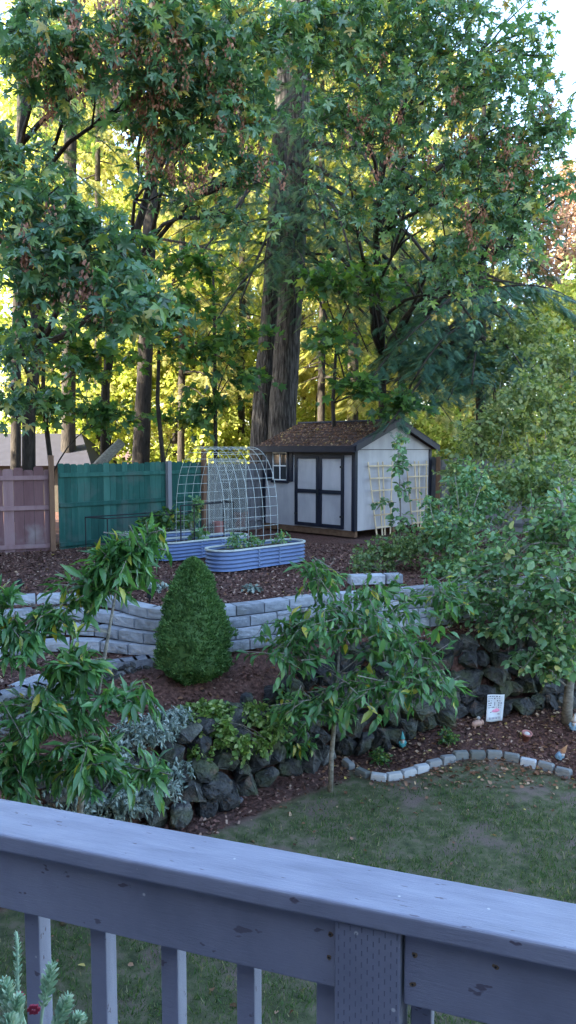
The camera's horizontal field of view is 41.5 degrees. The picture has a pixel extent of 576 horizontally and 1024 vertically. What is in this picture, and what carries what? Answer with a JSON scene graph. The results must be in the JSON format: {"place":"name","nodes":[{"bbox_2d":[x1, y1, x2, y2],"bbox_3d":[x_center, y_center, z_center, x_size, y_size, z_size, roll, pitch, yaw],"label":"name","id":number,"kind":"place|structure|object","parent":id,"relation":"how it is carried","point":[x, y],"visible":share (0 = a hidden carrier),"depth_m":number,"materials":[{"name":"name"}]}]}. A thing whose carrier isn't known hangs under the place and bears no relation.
{"place":"outdoors","nodes":[
{"label":"outdoors","id":0,"kind":"place"},
{"bbox_2d":[0,451,575,1023],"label":"ground","id":1,"kind":"structure","parent":0,"point":[478,837],"depth_m":8.27,"materials":[{"name":"plant"}]},
{"bbox_2d":[7,674,44,687],"bbox_3d":[-2.873,1.990,8.363,0.427,0.345,0.318,0,5,0],"label":"pale boulder","id":2,"kind":"object","parent":1,"relation":"on","point":[33,678],"visible":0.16,"depth_m":8.38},
{"bbox_2d":[0,455,55,552],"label":"wooden fence","id":3,"kind":"object","parent":1,"relation":"on","point":[19,504],"visible":0.89,"depth_m":14.89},
{"bbox_2d":[0,57,80,432],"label":"woodland tree","id":4,"kind":"object","parent":1,"relation":"on","point":[3,101],"visible":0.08,"depth_m":41.51,"materials":[{"name":"yellow plant"}]},
{"bbox_2d":[0,13,95,433],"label":"woodland tree","id":5,"kind":"object","parent":1,"relation":"on","point":[37,140],"visible":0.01,"depth_m":36.67,"materials":[{"name":"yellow plant"}]},
{"bbox_2d":[0,434,116,511],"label":"neighbour house","id":6,"kind":"structure","parent":1,"relation":"on","point":[84,452],"depth_m":24.72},
{"bbox_2d":[0,0,119,433],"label":"woodland tree","id":7,"kind":"object","parent":1,"relation":"on","point":[29,166],"visible":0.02,"depth_m":31.32,"materials":[{"name":"plant"}]},
{"bbox_2d":[0,1,121,521],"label":"conifer tree","id":8,"kind":"object","parent":1,"relation":"on","point":[15,446],"visible":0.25,"depth_m":20.66,"materials":[{"name":"plant"}]},
{"bbox_2d":[0,0,136,452],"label":"conifer tree","id":9,"kind":"object","parent":1,"relation":"on","point":[68,434],"visible":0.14,"depth_m":24.62,"materials":[{"name":"plant"}]},
{"bbox_2d":[0,314,148,481],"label":"understory maple","id":10,"kind":"object","parent":1,"relation":"on","point":[102,416],"visible":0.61,"depth_m":17.07,"materials":[{"name":"green plant"}]},
{"bbox_2d":[0,655,156,734],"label":"cobble wall","id":11,"kind":"structure","parent":1,"relation":"on","point":[128,665],"depth_m":8.92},
{"bbox_2d":[0,513,172,926],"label":"cherry tree","id":12,"kind":"object","parent":1,"relation":"on","point":[127,558],"visible":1,"depth_m":6.04,"materials":[{"name":"green plant"}]},
{"bbox_2d":[50,0,130,207],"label":"woodland tree","id":13,"kind":"object","parent":1,"relation":"on","point":[108,186],"depth_m":49.13,"materials":[{"name":"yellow plant"}]},
{"bbox_2d":[37,0,167,447],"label":"golden conifer","id":14,"kind":"object","parent":1,"relation":"on","point":[96,182],"visible":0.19,"depth_m":26.99,"materials":[{"name":"plant"}]},
{"bbox_2d":[40,226,177,461],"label":"woodland tree","id":15,"kind":"object","parent":1,"relation":"on","point":[127,385],"visible":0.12,"depth_m":27.79,"materials":[{"name":"green plant"}]},
{"bbox_2d":[93,439,124,464],"bbox_3d":[-4.330,-1.262,18.038,0.941,0.954,0.381,-2,5,-21],"label":"dead log","id":16,"kind":"object","parent":1,"relation":"on","point":[112,451],"visible":0.58,"depth_m":17.97,"materials":[{"name":"grey wood"}]},
{"bbox_2d":[55,0,167,456],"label":"woodland tree","id":17,"kind":"object","parent":1,"relation":"on","point":[112,179],"visible":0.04,"depth_m":43.46,"materials":[{"name":"plant"}]},
{"bbox_2d":[37,704,195,822],"bbox_3d":[-1.725,2.704,7.790,1.936,1.079,1.093,-3,6,-31],"label":"silver bush","id":18,"kind":"object","parent":1,"relation":"on","point":[118,803],"visible":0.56,"depth_m":7.84,"materials":[{"name":"grey plant"}]},
{"bbox_2d":[0,0,234,525],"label":"maple tree","id":19,"kind":"object","parent":1,"relation":"on","point":[52,269],"visible":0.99,"depth_m":10.43,"materials":[{"name":"green plant"}]},
{"bbox_2d":[57,450,206,549],"bbox_3d":[-3.230,-0.324,16.411,3.677,2.000,0.164,-5,7,-45],"label":"wooden fence","id":20,"kind":"object","parent":1,"relation":"on","point":[85,490],"visible":0.79,"depth_m":16.11,"materials":[{"name":"wood"}]},
{"bbox_2d":[94,162,194,460],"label":"woodland tree","id":21,"kind":"object","parent":1,"relation":"on","point":[153,444],"visible":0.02,"depth_m":39.67,"materials":[{"name":"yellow plant"}]},
{"bbox_2d":[59,240,235,461],"bbox_3d":[-3.069,-2.601,17.346,3.860,6.489,3.365,0,5,0],"label":"understory maple","id":22,"kind":"object","parent":1,"relation":"on","point":[203,268],"visible":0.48,"depth_m":16.60,"materials":[{"name":"green plant"}]},
{"bbox_2d":[47,0,253,463],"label":"conifer tree","id":23,"kind":"object","parent":1,"relation":"on","point":[141,447],"visible":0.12,"depth_m":21.59,"materials":[{"name":"plant"}]},
{"bbox_2d":[112,2,228,460],"bbox_3d":[-5.277,-12.443,33.187,5.866,23.345,5.907,2,5,25],"label":"woodland tree","id":24,"kind":"object","parent":1,"relation":"on","point":[168,435],"visible":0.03,"depth_m":33.75,"materials":[{"name":"plant"}]},
{"bbox_2d":[109,0,236,441],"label":"woodland tree","id":25,"kind":"object","parent":1,"relation":"on","point":[116,192],"visible":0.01,"depth_m":41.68,"materials":[{"name":"green plant"}]},
{"bbox_2d":[129,1,253,462],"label":"golden conifer","id":26,"kind":"object","parent":1,"relation":"on","point":[181,432],"visible":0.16,"depth_m":25.97,"materials":[{"name":"plant"}]},
{"bbox_2d":[151,556,238,686],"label":"conical spruce","id":27,"kind":"object","parent":1,"relation":"on","point":[193,634],"visible":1,"depth_m":8.82,"materials":[{"name":"plant"}]},
{"bbox_2d":[153,245,256,463],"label":"woodland tree","id":28,"kind":"object","parent":1,"relation":"on","point":[172,376],"visible":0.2,"depth_m":27.72,"materials":[{"name":"green plant"}]},
{"bbox_2d":[142,266,286,464],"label":"vine maple","id":29,"kind":"object","parent":1,"relation":"on","point":[207,350],"visible":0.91,"depth_m":16.99,"materials":[{"name":"green plant"}]},
{"bbox_2d":[188,136,264,437],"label":"woodland tree","id":30,"kind":"object","parent":1,"relation":"on","point":[229,409],"visible":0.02,"depth_m":40.08,"materials":[{"name":"green plant"}]},
{"bbox_2d":[208,459,246,532],"bbox_3d":[-1.435,-0.383,18.106,1.085,1.738,0.032,-4,6,-38],"label":"chain link panel","id":31,"kind":"object","parent":1,"relation":"on","point":[243,503],"visible":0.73,"depth_m":18.12,"materials":[{"name":"metal"}]},
{"bbox_2d":[187,0,271,457],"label":"golden conifer","id":32,"kind":"object","parent":1,"relation":"on","point":[242,414],"visible":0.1,"depth_m":28.31,"materials":[{"name":"plant"}]},
{"bbox_2d":[207,463,262,533],"bbox_3d":[-1.205,-0.360,18.630,2.065,1.660,0.066,-5,7,-44],"label":"wooden fence","id":33,"kind":"object","parent":1,"relation":"on","point":[257,504],"visible":0.37,"depth_m":18.74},
{"bbox_2d":[93,0,395,454],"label":"maple tree","id":34,"kind":"object","parent":1,"relation":"on","point":[251,37],"visible":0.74,"depth_m":11.95,"materials":[{"name":"green plant"}]},
{"bbox_2d":[200,112,312,453],"bbox_3d":[-1.453,-8.843,31.284,5.412,16.498,5.672,0,5,0],"label":"woodland tree","id":35,"kind":"object","parent":1,"relation":"on","point":[252,309],"visible":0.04,"depth_m":30.94,"materials":[{"name":"green plant"}]},
{"bbox_2d":[147,0,406,463],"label":"fir tree","id":36,"kind":"object","parent":1,"relation":"on","point":[260,420],"visible":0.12,"depth_m":21.92,"materials":[{"name":"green plant"}]},
{"bbox_2d":[0,576,565,657],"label":"block wall","id":37,"kind":"structure","parent":1,"relation":"on","point":[130,634],"depth_m":9.76,"materials":[{"name":"concrete"}]},
{"bbox_2d":[0,768,575,1023],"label":"lawn grass","id":38,"kind":"structure","parent":1,"relation":"on","point":[371,864],"depth_m":7.35,"materials":[{"name":"plant"}]},
{"bbox_2d":[0,543,575,909],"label":"bark mulch","id":39,"kind":"object","parent":1,"relation":"on","point":[160,577],"visible":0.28,"depth_m":10.83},
{"bbox_2d":[85,510,199,549],"bbox_3d":[-2.899,0.382,15.337,2.256,0.672,0.695,-4,6,-42],"label":"garden cage","id":40,"kind":"object","parent":39,"relation":"on","point":[97,517],"visible":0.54,"depth_m":14.96,"materials":[{"name":"black plastic"}]},
{"bbox_2d":[124,528,198,537],"bbox_3d":[-2.531,0.543,15.468,1.696,0.330,0.604,-3,6,-35],"label":"raised bed","id":41,"kind":"object","parent":39,"relation":"on","point":[172,533],"visible":0.11,"depth_m":15.32,"materials":[{"name":"blue metal"}]},
{"bbox_2d":[132,504,198,533],"bbox_3d":[-2.488,0.185,15.487,1.331,0.715,0.812,-3,6,-32],"label":"vegetable plant","id":42,"kind":"object","parent":41,"relation":"on","point":[166,521],"visible":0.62,"depth_m":15.41,"materials":[{"name":"green plant"}]},
{"bbox_2d":[155,532,247,560],"bbox_3d":[-1.636,0.637,14.343,2.095,0.330,0.684,-5,7,-44],"label":"raised bed","id":43,"kind":"object","parent":39,"relation":"on","point":[184,549],"visible":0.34,"depth_m":13.89,"materials":[{"name":"blue metal"}]},
{"bbox_2d":[182,495,210,541],"bbox_3d":[-1.704,0.147,14.131,0.599,0.949,0.447,4,6,41],"label":"vegetable plant","id":44,"kind":"object","parent":43,"relation":"on","point":[200,532],"visible":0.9,"depth_m":14.09,"materials":[{"name":"green plant"}]},
{"bbox_2d":[180,501,233,541],"bbox_3d":[-1.590,0.192,14.251,0.306,0.732,1.314,5,7,43],"label":"garden cage","id":45,"kind":"object","parent":43,"relation":"on","point":[217,502],"visible":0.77,"depth_m":14.18,"materials":[{"name":"black plastic"}]},
{"bbox_2d":[176,447,277,548],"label":"wire arch","id":46,"kind":"structure","parent":43,"relation":"on","point":[254,497],"depth_m":13.64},
{"bbox_2d":[204,538,305,571],"bbox_3d":[-0.536,0.728,13.147,2.095,0.350,0.684,-5,7,-44],"label":"raised bed","id":47,"kind":"object","parent":39,"relation":"on","point":[220,558],"visible":0.91,"depth_m":12.76,"materials":[{"name":"blue metal"}]},
{"bbox_2d":[226,532,264,549],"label":"vegetable plant","id":48,"kind":"object","parent":47,"relation":"on","point":[251,541],"visible":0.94,"depth_m":12.86,"materials":[{"name":"green plant"}]},
{"bbox_2d":[270,529,291,543],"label":"vegetable plant","id":49,"kind":"object","parent":47,"relation":"on","point":[282,536],"visible":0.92,"depth_m":13.47,"materials":[{"name":"green plant"}]},
{"bbox_2d":[0,543,575,1018],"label":"fallen leaves","id":50,"kind":"object","parent":1,"relation":"on","point":[502,765],"visible":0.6,"depth_m":9.54,"materials":[{"name":"brown plant"}]},
{"bbox_2d":[2,403,575,481],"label":"undergrowth","id":51,"kind":"object","parent":1,"relation":"on","point":[425,422],"visible":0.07,"depth_m":26.77,"materials":[{"name":"green plant"}]},
{"bbox_2d":[246,3,360,425],"bbox_3d":[0.782,-13.215,34.816,6.125,24.615,6.326,0,5,0],"label":"woodland tree","id":52,"kind":"object","parent":1,"relation":"on","point":[305,299],"visible":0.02,"depth_m":34.60,"materials":[{"name":"plant"}]},
{"bbox_2d":[35,628,575,829],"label":"rock wall","id":53,"kind":"structure","parent":1,"relation":"on","point":[210,790],"depth_m":9.75,"materials":[{"name":"stone"}]},
{"bbox_2d":[176,697,292,775],"bbox_3d":[-0.635,2.585,8.663,1.512,0.899,0.787,-1,5,-15],"label":"ivy plant","id":54,"kind":"object","parent":53,"relation":"on","point":[217,709],"visible":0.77,"depth_m":8.61,"materials":[{"name":"green plant"}]},
{"bbox_2d":[263,683,319,763],"bbox_3d":[0.009,2.633,9.325,0.592,1.061,0.702,4,6,41],"label":"shrub","id":55,"kind":"object","parent":53,"relation":"on","point":[292,750],"visible":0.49,"depth_m":9.28,"materials":[{"name":"green plant"}]},
{"bbox_2d":[261,0,371,420],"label":"woodland tree","id":56,"kind":"object","parent":1,"relation":"on","point":[314,203],"depth_m":42.57,"materials":[{"name":"green plant"}]},
{"bbox_2d":[253,30,401,421],"bbox_3d":[0.977,-9.843,25.533,4.652,19.546,5.348,-3,5,-28],"label":"golden conifer","id":57,"kind":"object","parent":1,"relation":"on","point":[319,385],"visible":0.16,"depth_m":25.85,"materials":[{"name":"plant"}]},
{"bbox_2d":[164,0,496,438],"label":"fir tree","id":58,"kind":"object","parent":1,"relation":"on","point":[283,403],"visible":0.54,"depth_m":19.24,"materials":[{"name":"green plant"}]},
{"bbox_2d":[254,418,439,537],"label":"garden shed","id":59,"kind":"structure","parent":1,"relation":"on","point":[320,472],"depth_m":17.90,"materials":[{"name":"wood"}]},
{"bbox_2d":[270,452,288,482],"bbox_3d":[-0.202,-1.111,18.553,0.600,0.790,0.047,5,7,44],"label":"window","id":60,"kind":"structure","parent":59,"relation":"in","point":[278,463],"depth_m":18.57,"materials":[{"name":"white glass"}]},
{"bbox_2d":[294,454,318,526],"bbox_3d":[0.443,-0.520,17.962,0.775,1.690,0.049,5,7,44],"label":"door","id":61,"kind":"structure","parent":59,"relation":"in","point":[306,466],"depth_m":17.97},
{"bbox_2d":[319,454,343,528],"bbox_3d":[0.995,-0.474,17.420,0.755,1.690,0.049,5,7,44],"label":"door","id":62,"kind":"structure","parent":59,"relation":"in","point":[331,466],"depth_m":17.42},
{"bbox_2d":[296,260,398,424],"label":"woodland tree","id":63,"kind":"object","parent":1,"relation":"on","point":[366,339],"visible":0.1,"depth_m":28.44,"materials":[{"name":"green plant"}]},
{"bbox_2d":[262,1,434,419],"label":"conifer tree","id":64,"kind":"object","parent":1,"relation":"on","point":[354,414],"visible":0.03,"depth_m":26.41,"materials":[{"name":"plant"}]},
{"bbox_2d":[236,556,478,792],"bbox_3d":[0.852,1.901,8.811,2.919,2.738,1.953,0,5,0],"label":"young tree","id":65,"kind":"object","parent":1,"relation":"on","point":[297,636],"visible":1,"depth_m":8.64,"materials":[{"name":"green plant"}]},
{"bbox_2d":[284,249,440,426],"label":"understory maple","id":66,"kind":"object","parent":1,"relation":"on","point":[329,336],"visible":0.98,"depth_m":16.54,"materials":[{"name":"green plant"}]},
{"bbox_2d":[310,61,432,424],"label":"woodland tree","id":67,"kind":"object","parent":1,"relation":"on","point":[366,253],"depth_m":40.63,"materials":[{"name":"green plant"}]},
{"bbox_2d":[348,572,402,584],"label":"wall blocks","id":68,"kind":"structure","parent":1,"relation":"on","point":[358,579],"depth_m":11.23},
{"bbox_2d":[370,771,386,781],"bbox_3d":[1.093,3.215,9.190,0.202,0.110,0.088,4,9,13],"label":"edging stone","id":69,"kind":"object","parent":1,"relation":"on","point":[378,776],"visible":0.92,"depth_m":9.15,"materials":[{"name":"concrete"}]},
{"bbox_2d":[367,461,393,535],"bbox_3d":[2.170,-0.309,17.479,0.156,1.696,0.938,5,7,44],"label":"trellis","id":70,"kind":"object","parent":1,"relation":"on","point":[380,490],"visible":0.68,"depth_m":17.43,"materials":[{"name":"brown wood"}]},
{"bbox_2d":[368,746,392,766],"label":"plant","id":71,"kind":"object","parent":1,"relation":"on","point":[379,756],"visible":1,"depth_m":9.61,"materials":[{"name":"green plant"}]},
{"bbox_2d":[326,11,448,421],"bbox_3d":[3.875,-10.323,32.097,6.047,19.309,5.525,3,6,33],"label":"woodland tree","id":72,"kind":"object","parent":1,"relation":"on","point":[419,149],"visible":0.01,"depth_m":31.52,"materials":[{"name":"green plant"}]},
{"bbox_2d":[369,430,418,547],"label":"sapling","id":73,"kind":"object","parent":1,"relation":"on","point":[398,468],"visible":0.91,"depth_m":14.77,"materials":[{"name":"green plant"}]},
{"bbox_2d":[386,771,402,780],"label":"edging stone","id":74,"kind":"object","parent":1,"relation":"on","point":[394,775],"visible":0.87,"depth_m":9.18,"materials":[{"name":"concrete"}]},
{"bbox_2d":[346,523,446,573],"bbox_3d":[1.800,0.661,12.677,1.731,0.934,1.033,0,5,0],"label":"garden shrub","id":75,"kind":"object","parent":1,"relation":"on","point":[410,546],"visible":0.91,"depth_m":12.60,"materials":[{"name":"green plant"}]},
{"bbox_2d":[400,766,416,777],"bbox_3d":[1.478,3.197,9.304,0.202,0.110,0.088,-5,4,-24],"label":"edging stone","id":76,"kind":"object","parent":1,"relation":"on","point":[409,771],"visible":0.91,"depth_m":9.27,"materials":[{"name":"concrete"}]},
{"bbox_2d":[335,10,491,438],"bbox_3d":[4.014,-9.617,24.844,5.272,19.210,5.450,0,5,0],"label":"golden conifer","id":77,"kind":"object","parent":1,"relation":"on","point":[357,404],"visible":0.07,"depth_m":24.56,"materials":[{"name":"plant"}]},
{"bbox_2d":[406,461,427,531],"bbox_3d":[3.171,-0.394,18.490,0.156,1.695,0.892,5,7,44],"label":"trellis","id":78,"kind":"object","parent":1,"relation":"on","point":[416,488],"visible":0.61,"depth_m":18.44,"materials":[{"name":"brown wood"}]},
{"bbox_2d":[413,763,429,773],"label":"edging stone","id":79,"kind":"object","parent":1,"relation":"on","point":[422,768],"visible":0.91,"depth_m":9.36,"materials":[{"name":"concrete"}]},
{"bbox_2d":[289,0,575,418],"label":"maple tree","id":80,"kind":"object","parent":1,"relation":"on","point":[434,54],"visible":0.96,"depth_m":13.00,"materials":[{"name":"green plant"}]},
{"bbox_2d":[440,754,455,765],"bbox_3d":[2.014,3.116,9.560,0.202,0.110,0.088,2,1,-24],"label":"edging stone","id":81,"kind":"object","parent":1,"relation":"on","point":[446,759],"visible":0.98,"depth_m":9.52,"materials":[{"name":"concrete"}]},
{"bbox_2d":[437,726,459,746],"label":"plant","id":82,"kind":"object","parent":1,"relation":"on","point":[447,738],"visible":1,"depth_m":9.85,"materials":[{"name":"green plant"}]},
{"bbox_2d":[395,44,504,435],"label":"woodland tree","id":83,"kind":"object","parent":1,"relation":"on","point":[419,219],"depth_m":41.78,"materials":[{"name":"plant"}]},
{"bbox_2d":[452,750,468,760],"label":"edging stone","id":84,"kind":"object","parent":1,"relation":"on","point":[460,754],"visible":0.92,"depth_m":9.59,"materials":[{"name":"concrete"}]},
{"bbox_2d":[411,455,512,579],"bbox_3d":[2.870,0.167,12.744,1.533,2.238,2.722,3,6,34],"label":"garden shrub","id":85,"kind":"object","parent":1,"relation":"on","point":[465,533],"visible":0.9,"depth_m":12.67,"materials":[{"name":"green plant"}]},
{"bbox_2d":[353,69,575,458],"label":"hemlock tree","id":86,"kind":"object","parent":1,"relation":"on","point":[454,369],"visible":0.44,"depth_m":17.65,"materials":[{"name":"plant"}]},
{"bbox_2d":[409,177,528,457],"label":"woodland tree","id":87,"kind":"object","parent":1,"relation":"on","point":[506,277],"visible":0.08,"depth_m":29.28,"materials":[{"name":"plant"}]},
{"bbox_2d":[424,581,526,628],"bbox_3d":[2.643,1.342,11.087,1.881,0.712,0.903,0,5,0],"label":"garden shrub","id":88,"kind":"object","parent":1,"relation":"on","point":[449,617],"visible":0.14,"depth_m":10.95,"materials":[{"name":"green plant"}]},
{"bbox_2d":[469,750,485,759],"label":"edging stone","id":89,"kind":"object","parent":1,"relation":"on","point":[477,754],"visible":0.99,"depth_m":9.59,"materials":[{"name":"concrete"}]},
{"bbox_2d":[486,749,501,759],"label":"edging stone","id":90,"kind":"object","parent":1,"relation":"on","point":[493,754],"visible":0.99,"depth_m":9.59,"materials":[{"name":"concrete"}]},
{"bbox_2d":[484,693,504,724],"bbox_3d":[2.773,2.682,10.214,0.275,0.495,0.031,-1,5,-7],"label":"sign board","id":91,"kind":"object","parent":1,"relation":"on","point":[495,707],"visible":1,"depth_m":10.21,"materials":[{"name":"white plastic"}]},
{"bbox_2d":[439,146,552,446],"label":"woodland tree","id":92,"kind":"object","parent":1,"relation":"on","point":[490,327],"visible":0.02,"depth_m":33.16,"materials":[{"name":"green plant"}]},
{"bbox_2d":[429,456,573,532],"bbox_3d":[6.390,-0.383,18.005,6.648,1.850,0.164,2,5,21],"label":"wooden fence","id":93,"kind":"object","parent":1,"relation":"on","point":[438,464],"visible":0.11,"depth_m":18.77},
{"bbox_2d":[431,357,575,549],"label":"garden shrub","id":94,"kind":"object","parent":1,"relation":"on","point":[536,402],"visible":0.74,"depth_m":14.63,"materials":[{"name":"green plant"}]},
{"bbox_2d":[438,472,575,725],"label":"hazel tree","id":95,"kind":"object","parent":1,"relation":"on","point":[555,597],"visible":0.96,"depth_m":10.19,"materials":[{"name":"green plant"}]},
{"bbox_2d":[503,751,519,762],"bbox_3d":[2.817,3.098,9.582,0.202,0.110,0.088,5,8,19],"label":"edging stone","id":96,"kind":"object","parent":1,"relation":"on","point":[511,756],"visible":0.94,"depth_m":9.55,"materials":[{"name":"concrete"}]},
{"bbox_2d":[460,306,575,537],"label":"garden shrub","id":97,"kind":"object","parent":1,"relation":"on","point":[559,350],"visible":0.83,"depth_m":16.36,"materials":[{"name":"green plant"}]},
{"bbox_2d":[520,756,536,768],"bbox_3d":[2.998,3.132,9.488,0.202,0.110,0.088,5,5,22],"label":"edging stone","id":98,"kind":"object","parent":1,"relation":"on","point":[526,761],"visible":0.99,"depth_m":9.46,"materials":[{"name":"concrete"}]},
{"bbox_2d":[493,447,575,567],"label":"garden shrub","id":99,"kind":"object","parent":1,"relation":"on","point":[545,483],"visible":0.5,"depth_m":12.90,"materials":[{"name":"green plant"}]},
{"bbox_2d":[497,273,575,457],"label":"woodland tree","id":100,"kind":"object","parent":1,"relation":"on","point":[570,292],"visible":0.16,"depth_m":29.94,"materials":[{"name":"green plant"}]},
{"bbox_2d":[511,163,575,440],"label":"woodland tree","id":101,"kind":"object","parent":1,"relation":"on","point":[566,210],"visible":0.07,"depth_m":34.65,"materials":[{"name":"green plant"}]},
{"bbox_2d":[537,760,554,772],"bbox_3d":[3.193,3.156,9.418,0.202,0.110,0.088,6,8,29],"label":"edging stone","id":102,"kind":"object","parent":1,"relation":"on","point":[546,766],"visible":0.95,"depth_m":9.38,"materials":[{"name":"concrete"}]},
{"bbox_2d":[533,156,575,395],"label":"woodland tree","id":103,"kind":"object","parent":1,"relation":"on","point":[574,224],"visible":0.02,"depth_m":39.29,"materials":[{"name":"green plant"}]},
{"bbox_2d":[555,766,572,778],"bbox_3d":[3.369,3.188,9.304,0.202,0.110,0.088,3,2,35],"label":"edging stone","id":104,"kind":"object","parent":1,"relation":"on","point":[563,771],"visible":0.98,"depth_m":9.27,"materials":[{"name":"concrete"}]},
{"bbox_2d":[558,244,575,414],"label":"woodland tree","id":105,"kind":"object","parent":1,"relation":"on","point":[573,269],"visible":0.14,"depth_m":32.50,"materials":[{"name":"plant"}]},
{"bbox_2d":[0,0,575,448],"label":"sky","id":106,"kind":"structure","parent":0,"point":[565,20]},
{"bbox_3d":[-0.450,1.404,0.971,0.260,0.540,0.260,0,5,0],"label":"plant stand","id":107,"kind":"object","parent":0,"visible":0},
{"bbox_2d":[0,930,87,1023],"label":"succulent pot","id":108,"kind":"object","parent":107,"relation":"on","point":[12,1001],"visible":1,"depth_m":0.95,"materials":[{"name":"ceramic"}]},
{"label":"deck floor","id":109,"kind":"structure","parent":0,"visible":0},
{"bbox_2d":[0,799,575,1023],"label":"deck railing","id":110,"kind":"object","parent":109,"relation":"on","point":[359,944],"visible":1,"depth_m":1.42,"materials":[{"name":"purple paint"}]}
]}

